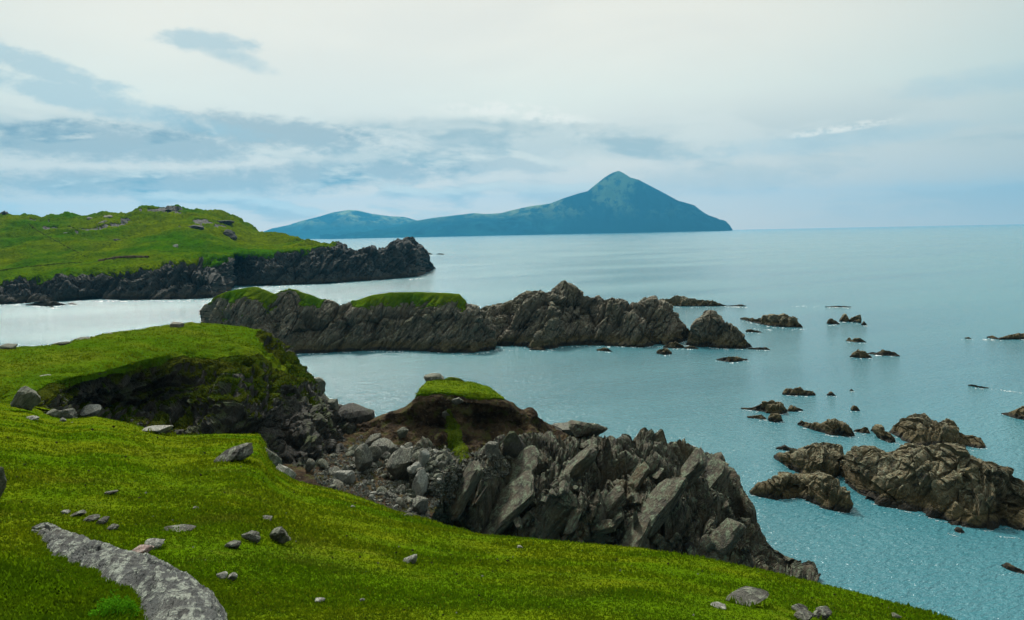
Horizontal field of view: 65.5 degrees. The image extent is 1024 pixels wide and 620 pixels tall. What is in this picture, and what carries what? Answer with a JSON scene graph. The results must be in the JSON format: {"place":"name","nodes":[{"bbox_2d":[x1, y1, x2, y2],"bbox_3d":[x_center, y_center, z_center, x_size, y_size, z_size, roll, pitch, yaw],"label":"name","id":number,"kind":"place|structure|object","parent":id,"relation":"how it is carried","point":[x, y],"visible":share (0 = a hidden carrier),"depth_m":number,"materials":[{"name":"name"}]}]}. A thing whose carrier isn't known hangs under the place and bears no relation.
{"place":"outdoors","nodes":[
{"label":"outdoors","id":0,"kind":"place"},
{"bbox_2d":[0,322,363,468],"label":"promontory","id":1,"kind":"structure","parent":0,"point":[297,430],"depth_m":73.33,"materials":[{"name":"plant"}]},
{"bbox_2d":[0,343,16,348],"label":"boulder","id":2,"kind":"object","parent":1,"relation":"on","point":[7,346],"visible":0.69,"depth_m":74.54,"materials":[{"name":"stone"}]},
{"bbox_2d":[79,404,100,416],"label":"boulder","id":3,"kind":"object","parent":1,"relation":"on","point":[91,410],"visible":0.91,"depth_m":61.50,"materials":[{"name":"stone"}]},
{"bbox_2d":[170,322,183,327],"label":"boulder","id":4,"kind":"object","parent":1,"relation":"on","point":[177,324],"visible":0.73,"depth_m":90.54,"materials":[{"name":"stone"}]},
{"bbox_2d":[37,330,319,450],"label":"moss","id":5,"kind":"object","parent":1,"relation":"on","point":[247,373],"visible":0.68,"depth_m":74.70,"materials":[{"name":"plant"}]},
{"bbox_2d":[314,377,325,394],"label":"boulder","id":6,"kind":"object","parent":1,"relation":"on","point":[321,383],"visible":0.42,"depth_m":92.58,"materials":[{"name":"stone"}]},
{"bbox_2d":[327,399,338,409],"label":"boulder","id":7,"kind":"object","parent":1,"relation":"on","point":[333,403],"visible":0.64,"depth_m":91.37,"materials":[{"name":"stone"}]},
{"bbox_2d":[328,410,341,426],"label":"boulder","id":8,"kind":"object","parent":1,"relation":"on","point":[337,416],"visible":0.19,"depth_m":85.80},
{"bbox_2d":[337,403,374,425],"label":"boulder","id":9,"kind":"object","parent":1,"relation":"on","point":[356,414],"visible":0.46,"depth_m":90.05,"materials":[{"name":"stone"}]},
{"bbox_2d":[0,204,435,303],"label":"headland","id":10,"kind":"structure","parent":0,"point":[210,260],"depth_m":515.71,"materials":[{"name":"plant"}]},
{"bbox_2d":[0,262,80,270],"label":"field bank","id":11,"kind":"structure","parent":10,"relation":"on","point":[39,265],"depth_m":459.53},
{"bbox_2d":[28,223,87,257],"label":"field bank","id":12,"kind":"structure","parent":10,"relation":"on","point":[55,240],"depth_m":547.24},
{"bbox_2d":[98,255,148,260],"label":"field bank","id":13,"kind":"structure","parent":10,"relation":"on","point":[130,256],"depth_m":457.37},
{"bbox_2d":[188,225,203,229],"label":"rock outcrop","id":14,"kind":"object","parent":10,"relation":"on","point":[200,227],"visible":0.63,"depth_m":573.60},
{"bbox_2d":[218,220,234,224],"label":"rock outcrop","id":15,"kind":"object","parent":10,"relation":"on","point":[228,222],"visible":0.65,"depth_m":648.84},
{"bbox_2d":[223,229,236,239],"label":"rock outcrop","id":16,"kind":"object","parent":10,"relation":"on","point":[230,234],"visible":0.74,"depth_m":584.87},
{"bbox_2d":[264,210,416,238],"bbox_3d":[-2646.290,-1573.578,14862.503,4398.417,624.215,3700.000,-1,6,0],"label":"hill","id":17,"kind":"structure","parent":0,"point":[343,222],"depth_m":14515.57,"materials":[{"name":"blue"}]},
{"bbox_2d":[283,448,439,518],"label":"cove floor","id":18,"kind":"structure","parent":0,"point":[302,474],"depth_m":68.42,"materials":[{"name":"stone"}]},
{"bbox_2d":[305,458,314,471],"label":"stone","id":19,"kind":"object","parent":18,"relation":"on","point":[310,464],"visible":1,"depth_m":68.64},
{"bbox_2d":[317,458,328,468],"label":"stone","id":20,"kind":"object","parent":18,"relation":"on","point":[322,463],"visible":1,"depth_m":70.90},
{"bbox_2d":[328,466,341,473],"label":"stone","id":21,"kind":"object","parent":18,"relation":"on","point":[331,470],"visible":0.49,"depth_m":70.31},
{"bbox_2d":[332,479,343,486],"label":"stone","id":22,"kind":"object","parent":18,"relation":"on","point":[337,482],"visible":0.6,"depth_m":67.89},
{"bbox_2d":[333,470,355,484],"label":"stone","id":23,"kind":"object","parent":18,"relation":"on","point":[346,477],"visible":0.98,"depth_m":68.86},
{"bbox_2d":[345,450,354,456],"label":"stone","id":24,"kind":"object","parent":18,"relation":"on","point":[350,453],"visible":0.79,"depth_m":75.60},
{"bbox_2d":[354,444,372,471],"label":"stone","id":25,"kind":"object","parent":18,"relation":"on","point":[363,457],"visible":0.99,"depth_m":71.07,"materials":[{"name":"stone"}]},
{"bbox_2d":[369,445,381,461],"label":"stone","id":26,"kind":"object","parent":18,"relation":"on","point":[376,450],"visible":0.52,"depth_m":74.38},
{"bbox_2d":[371,438,397,454],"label":"stone","id":27,"kind":"object","parent":18,"relation":"on","point":[384,445],"visible":0.65,"depth_m":77.33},
{"bbox_2d":[380,451,390,460],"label":"stone","id":28,"kind":"object","parent":18,"relation":"on","point":[385,455],"visible":0.83,"depth_m":75.92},
{"bbox_2d":[384,492,396,497],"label":"stone","id":29,"kind":"object","parent":18,"relation":"on","point":[389,494],"visible":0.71,"depth_m":66.11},
{"bbox_2d":[386,448,412,480],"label":"stone","id":30,"kind":"object","parent":18,"relation":"on","point":[398,462],"visible":0.86,"depth_m":70.14,"materials":[{"name":"stone"}]},
{"bbox_2d":[394,497,405,506],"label":"stone","id":31,"kind":"object","parent":18,"relation":"on","point":[399,501],"visible":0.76,"depth_m":63.95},
{"bbox_2d":[396,484,406,494],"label":"stone","id":32,"kind":"object","parent":18,"relation":"on","point":[403,487],"visible":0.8,"depth_m":67.94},
{"bbox_2d":[312,442,511,524],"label":"gravel","id":33,"kind":"structure","parent":18,"relation":"on","point":[453,476],"depth_m":68.98,"materials":[{"name":"stone"}]},
{"bbox_2d":[412,495,427,514],"bbox_3d":[-7.331,15.594,63.329,1.380,1.511,1.215,-5,7,-38],"label":"stone","id":34,"kind":"object","parent":18,"relation":"on","point":[419,505],"visible":0.94,"depth_m":62.85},
{"bbox_2d":[412,469,428,495],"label":"stone","id":35,"kind":"object","parent":18,"relation":"on","point":[420,484],"visible":0.94,"depth_m":66.74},
{"bbox_2d":[336,380,576,464],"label":"earth stack","id":36,"kind":"object","parent":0,"point":[482,420],"visible":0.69,"depth_m":85.75,"materials":[{"name":"soil"}]},
{"bbox_2d":[365,433,380,445],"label":"stone","id":37,"kind":"object","parent":36,"relation":"on","point":[370,440],"visible":0.6,"depth_m":82.53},
{"bbox_2d":[397,427,408,438],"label":"boulder","id":38,"kind":"object","parent":36,"relation":"on","point":[402,432],"visible":1,"depth_m":83.70,"materials":[{"name":"stone"}]},
{"bbox_2d":[424,373,444,381],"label":"boulder","id":39,"kind":"object","parent":36,"relation":"on","point":[432,376],"visible":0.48,"depth_m":93.24,"materials":[{"name":"stone"}]},
{"bbox_2d":[445,377,462,380],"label":"boulder","id":40,"kind":"object","parent":36,"relation":"on","point":[453,378],"visible":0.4,"depth_m":94.87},
{"bbox_2d":[452,397,463,403],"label":"boulder","id":41,"kind":"object","parent":36,"relation":"on","point":[458,400],"visible":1,"depth_m":84.80,"materials":[{"name":"stone"}]},
{"bbox_2d":[552,422,573,434],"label":"boulder","id":42,"kind":"object","parent":36,"relation":"on","point":[564,427],"visible":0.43,"depth_m":95.24,"materials":[{"name":"stone"}]},
{"bbox_2d":[0,322,957,619],"bbox_3d":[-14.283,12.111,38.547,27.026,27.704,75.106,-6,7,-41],"label":"hillside","id":43,"kind":"structure","parent":0,"point":[158,476],"depth_m":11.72,"materials":[{"name":"plant"}]},
{"bbox_2d":[0,467,6,497],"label":"standing stone","id":44,"kind":"object","parent":43,"relation":"on","point":[3,480],"visible":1,"depth_m":10.33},
{"bbox_2d":[10,386,40,410],"bbox_3d":[-26.339,4.795,43.122,1.153,1.370,1.528,1,6,23],"label":"boulder","id":45,"kind":"object","parent":43,"relation":"on","point":[27,398],"visible":1,"depth_m":42.75,"materials":[{"name":"stone"}]},
{"bbox_2d":[46,409,60,417],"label":"boulder","id":46,"kind":"object","parent":43,"relation":"on","point":[53,412],"visible":0.94,"depth_m":45.89,"materials":[{"name":"stone"}]},
{"bbox_2d":[59,408,76,418],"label":"boulder","id":47,"kind":"object","parent":43,"relation":"on","point":[70,413],"visible":0.77,"depth_m":48.73,"materials":[{"name":"stone"}]},
{"bbox_2d":[70,510,86,516],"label":"stone","id":48,"kind":"object","parent":43,"relation":"on","point":[80,513],"visible":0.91,"depth_m":10.01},
{"bbox_2d":[83,514,99,521],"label":"stone","id":49,"kind":"object","parent":43,"relation":"on","point":[93,517],"visible":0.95,"depth_m":9.66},
{"bbox_2d":[96,516,108,524],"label":"stone","id":50,"kind":"object","parent":43,"relation":"on","point":[104,520],"visible":0.94,"depth_m":9.44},
{"bbox_2d":[107,524,118,530],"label":"stone","id":51,"kind":"object","parent":43,"relation":"on","point":[112,527],"visible":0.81,"depth_m":9.06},
{"bbox_2d":[87,589,139,618],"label":"fern clump","id":52,"kind":"object","parent":43,"relation":"on","point":[108,603],"visible":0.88,"depth_m":5.36,"materials":[{"name":"plant"}]},
{"bbox_2d":[32,522,226,619],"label":"rock slab","id":53,"kind":"object","parent":43,"relation":"on","point":[167,590],"visible":0.92,"depth_m":6.31,"materials":[{"name":"stone"}]},
{"bbox_2d":[132,544,153,552],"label":"stone","id":54,"kind":"object","parent":43,"relation":"on","point":[144,548],"visible":0.52,"depth_m":7.72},
{"bbox_2d":[144,538,164,549],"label":"stone","id":55,"kind":"object","parent":43,"relation":"on","point":[156,542],"visible":0.81,"depth_m":8.03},
{"bbox_2d":[142,425,173,433],"bbox_3d":[-17.356,5.846,39.011,1.234,0.345,1.411,-1,6,0],"label":"boulder","id":56,"kind":"object","parent":43,"relation":"on","point":[159,428],"visible":0.91,"depth_m":38.78,"materials":[{"name":"stone"}]},
{"bbox_2d":[162,524,195,531],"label":"stone","id":57,"kind":"object","parent":43,"relation":"on","point":[186,526],"visible":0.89,"depth_m":9.36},
{"bbox_2d":[216,571,227,578],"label":"stone","id":58,"kind":"object","parent":43,"relation":"on","point":[223,575],"visible":0.98,"depth_m":6.80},
{"bbox_2d":[225,540,240,548],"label":"stone","id":59,"kind":"object","parent":43,"relation":"on","point":[234,544],"visible":0.99,"depth_m":8.31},
{"bbox_2d":[228,572,237,579],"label":"stone","id":60,"kind":"object","parent":43,"relation":"on","point":[233,575],"visible":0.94,"depth_m":6.78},
{"bbox_2d":[214,443,252,461],"bbox_3d":[-7.043,3.648,20.177,0.956,0.474,0.895,3,7,35],"label":"boulder","id":61,"kind":"object","parent":43,"relation":"on","point":[238,453],"visible":0.89,"depth_m":19.91,"materials":[{"name":"stone"}]},
{"bbox_2d":[241,530,260,543],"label":"stone","id":62,"kind":"object","parent":43,"relation":"on","point":[252,536],"visible":1,"depth_m":8.94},
{"bbox_2d":[265,447,281,466],"bbox_3d":[-11.900,7.266,38.740,1.380,1.347,1.518,-3,6,-19],"label":"boulder","id":63,"kind":"object","parent":43,"relation":"on","point":[275,458],"visible":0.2,"depth_m":38.54,"materials":[{"name":"stone"}]},
{"bbox_2d":[270,526,290,543],"bbox_3d":[-2.802,2.741,9.645,0.233,0.228,0.254,-5,7,-36],"label":"stone","id":64,"kind":"object","parent":43,"relation":"on","point":[280,534],"visible":0.9,"depth_m":9.56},
{"bbox_2d":[276,464,295,478],"bbox_3d":[-10.567,7.620,37.135,1.078,0.944,1.203,-1,6,0],"label":"boulder","id":65,"kind":"object","parent":43,"relation":"on","point":[291,473],"visible":0.54,"depth_m":36.89,"materials":[{"name":"stone"}]},
{"bbox_2d":[403,554,416,563],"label":"stone","id":66,"kind":"object","parent":43,"relation":"on","point":[412,559],"visible":0.82,"depth_m":10.11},
{"bbox_2d":[19,415,888,615],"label":"pebbles","id":67,"kind":"object","parent":43,"relation":"on","point":[378,562],"visible":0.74,"depth_m":10.55,"materials":[{"name":"stone"}]},
{"bbox_2d":[409,427,820,581],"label":"rock outcrop","id":68,"kind":"object","parent":43,"relation":"on","point":[646,488],"visible":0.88,"depth_m":69.55,"materials":[{"name":"stone"}]},
{"bbox_2d":[407,464,417,473],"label":"stone","id":69,"kind":"object","parent":68,"relation":"on","point":[412,469],"visible":1,"depth_m":67.67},
{"bbox_2d":[413,451,419,459],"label":"stone","id":70,"kind":"object","parent":68,"relation":"on","point":[416,455],"visible":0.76,"depth_m":70.37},
{"bbox_2d":[418,449,429,464],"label":"stone","id":71,"kind":"object","parent":68,"relation":"on","point":[423,457],"visible":0.97,"depth_m":68.96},
{"bbox_2d":[434,453,445,461],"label":"stone","id":72,"kind":"object","parent":68,"relation":"on","point":[439,457],"visible":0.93,"depth_m":69.90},
{"bbox_2d":[437,461,446,470],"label":"stone","id":73,"kind":"object","parent":68,"relation":"on","point":[441,465],"visible":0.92,"depth_m":69.12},
{"bbox_2d":[485,441,498,459],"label":"boulder","id":74,"kind":"object","parent":68,"relation":"on","point":[491,447],"visible":0.87,"depth_m":73.07,"materials":[{"name":"stone"}]},
{"bbox_2d":[502,431,525,458],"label":"boulder","id":75,"kind":"object","parent":68,"relation":"on","point":[513,445],"visible":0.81,"depth_m":73.94,"materials":[{"name":"stone"}]},
{"bbox_2d":[568,420,607,437],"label":"boulder","id":76,"kind":"object","parent":68,"relation":"on","point":[579,429],"visible":0.96,"depth_m":83.88,"materials":[{"name":"stone"}]},
{"bbox_2d":[710,602,725,609],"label":"stone","id":77,"kind":"object","parent":43,"relation":"on","point":[720,605],"visible":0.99,"depth_m":7.56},
{"bbox_2d":[726,586,768,606],"bbox_3d":[2.420,3.005,8.328,0.420,0.140,0.397,-4,6,-29],"label":"stone","id":78,"kind":"object","parent":43,"relation":"on","point":[746,594],"visible":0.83,"depth_m":8.30,"materials":[{"name":"stone"}]},
{"bbox_2d":[791,603,807,610],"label":"stone","id":79,"kind":"object","parent":43,"relation":"on","point":[798,606],"visible":0.65,"depth_m":8.65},
{"bbox_2d":[794,610,814,619],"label":"stone","id":80,"kind":"object","parent":43,"relation":"on","point":[804,614],"visible":1,"depth_m":7.82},
{"bbox_2d":[813,606,831,619],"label":"stone","id":81,"kind":"object","parent":43,"relation":"on","point":[825,612],"visible":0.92,"depth_m":8.45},
{"bbox_2d":[0,224,1023,619],"bbox_3d":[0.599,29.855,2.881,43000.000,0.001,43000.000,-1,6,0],"label":"sea","id":82,"kind":"structure","parent":0,"point":[924,300],"depth_m":188.18,"materials":[{"name":"liquid"}]},
{"bbox_2d":[26,299,65,305],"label":"skerry","id":83,"kind":"structure","parent":82,"relation":"in","point":[45,302],"depth_m":379.43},
{"bbox_2d":[199,287,496,353],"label":"sea stack","id":84,"kind":"object","parent":82,"relation":"in","point":[299,321],"visible":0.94,"depth_m":209.83,"materials":[{"name":"stone"}]},
{"bbox_2d":[480,303,502,310],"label":"skerry","id":85,"kind":"structure","parent":82,"relation":"in","point":[484,308],"depth_m":303.45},
{"bbox_2d":[38,279,1023,573],"bbox_3d":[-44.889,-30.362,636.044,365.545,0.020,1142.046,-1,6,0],"label":"rocks","id":86,"kind":"object","parent":82,"relation":"on","point":[744,409],"visible":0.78,"depth_m":179.29,"materials":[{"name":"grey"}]},
{"bbox_2d":[485,280,689,348],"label":"sea stack","id":87,"kind":"object","parent":82,"relation":"in","point":[564,313],"visible":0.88,"depth_m":213.66,"materials":[{"name":"stone"}]},
{"bbox_2d":[656,348,671,354],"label":"skerry","id":88,"kind":"structure","parent":82,"relation":"in","point":[664,351],"depth_m":193.38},
{"bbox_2d":[663,341,683,348],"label":"skerry","id":89,"kind":"structure","parent":82,"relation":"in","point":[675,345],"depth_m":203.43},
{"bbox_2d":[659,295,726,305],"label":"rock islet","id":90,"kind":"object","parent":82,"relation":"in","point":[676,300],"visible":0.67,"depth_m":313.98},
{"bbox_2d":[686,310,751,348],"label":"sea stack","id":91,"kind":"object","parent":82,"relation":"in","point":[710,328],"visible":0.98,"depth_m":204.33,"materials":[{"name":"stone"}]},
{"bbox_2d":[716,356,747,361],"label":"skerry","id":92,"kind":"structure","parent":82,"relation":"in","point":[731,359],"depth_m":180.88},
{"bbox_2d":[747,414,765,419],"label":"skerry","id":93,"kind":"structure","parent":82,"relation":"in","point":[761,416],"depth_m":126.13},
{"bbox_2d":[748,347,769,349],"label":"skerry","id":94,"kind":"structure","parent":82,"relation":"in","point":[761,348],"depth_m":197.59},
{"bbox_2d":[741,400,786,413],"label":"skerry","id":95,"kind":"structure","parent":82,"relation":"in","point":[772,406],"depth_m":129.70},
{"bbox_2d":[740,313,802,327],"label":"skerry","id":96,"kind":"structure","parent":82,"relation":"in","point":[781,320],"depth_m":244.14,"materials":[{"name":"stone"}]},
{"bbox_2d":[768,413,782,421],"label":"skerry","id":97,"kind":"structure","parent":82,"relation":"in","point":[775,417],"depth_m":123.81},
{"bbox_2d":[776,445,790,450],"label":"skerry","id":98,"kind":"structure","parent":82,"relation":"in","point":[784,447],"depth_m":107.95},
{"bbox_2d":[787,405,802,411],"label":"skerry","id":99,"kind":"structure","parent":82,"relation":"in","point":[791,408],"depth_m":130.67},
{"bbox_2d":[782,387,815,395],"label":"skerry","id":100,"kind":"structure","parent":82,"relation":"in","point":[799,391],"depth_m":143.06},
{"bbox_2d":[749,471,853,512],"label":"rock islet","id":101,"kind":"object","parent":82,"relation":"in","point":[823,490],"visible":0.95,"depth_m":88.29,"materials":[{"name":"stone"}]},
{"bbox_2d":[774,442,843,477],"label":"rock islet","id":102,"kind":"object","parent":82,"relation":"in","point":[824,457],"visible":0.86,"depth_m":97.28,"materials":[{"name":"stone"}]},
{"bbox_2d":[797,418,854,436],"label":"skerry","id":103,"kind":"structure","parent":82,"relation":"in","point":[834,427],"depth_m":115.90,"materials":[{"name":"stone"}]},
{"bbox_2d":[827,318,838,323],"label":"skerry","id":104,"kind":"structure","parent":82,"relation":"in","point":[830,321],"depth_m":246.72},
{"bbox_2d":[839,313,848,321],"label":"skerry","id":105,"kind":"structure","parent":82,"relation":"in","point":[844,318],"depth_m":252.10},
{"bbox_2d":[849,314,861,322],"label":"skerry","id":106,"kind":"structure","parent":82,"relation":"in","point":[857,319],"depth_m":249.64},
{"bbox_2d":[846,337,865,341],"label":"skerry","id":107,"kind":"structure","parent":82,"relation":"in","point":[855,339],"depth_m":207.45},
{"bbox_2d":[849,349,871,357],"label":"skerry","id":108,"kind":"structure","parent":82,"relation":"in","point":[857,353],"depth_m":182.45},
{"bbox_2d":[854,427,869,433],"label":"skerry","id":109,"kind":"structure","parent":82,"relation":"in","point":[864,430],"depth_m":116.24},
{"bbox_2d":[870,424,895,442],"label":"skerry","id":110,"kind":"structure","parent":82,"relation":"in","point":[879,431],"depth_m":112.61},
{"bbox_2d":[867,349,899,355],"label":"skerry","id":111,"kind":"structure","parent":82,"relation":"in","point":[882,352],"depth_m":185.05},
{"bbox_2d":[839,442,1023,529],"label":"rock islet","id":112,"kind":"object","parent":82,"relation":"in","point":[957,484],"visible":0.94,"depth_m":83.89,"materials":[{"name":"stone"}]},
{"bbox_2d":[889,413,985,448],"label":"skerry","id":113,"kind":"structure","parent":82,"relation":"in","point":[924,429],"depth_m":110.04,"materials":[{"name":"stone"}]},
{"bbox_2d":[954,527,964,532],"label":"skerry","id":114,"kind":"structure","parent":82,"relation":"in","point":[958,529],"depth_m":77.88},
{"bbox_2d":[987,333,1023,339],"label":"skerry","id":115,"kind":"structure","parent":82,"relation":"in","point":[1016,336],"depth_m":206.66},
{"bbox_2d":[1001,406,1023,419],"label":"skerry","id":116,"kind":"structure","parent":82,"relation":"in","point":[1018,413],"depth_m":123.03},
{"bbox_2d":[1002,562,1023,573],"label":"skerry","id":117,"kind":"structure","parent":82,"relation":"in","point":[1008,566],"depth_m":69.02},
{"bbox_2d":[0,0,1023,231],"label":"sky","id":118,"kind":"structure","parent":0,"point":[268,114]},
{"bbox_2d":[320,171,732,238],"bbox_3d":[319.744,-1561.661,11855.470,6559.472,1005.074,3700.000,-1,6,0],"label":"mountain","id":119,"kind":"structure","parent":0,"point":[617,202],"depth_m":12142.49,"materials":[{"name":"stone"}]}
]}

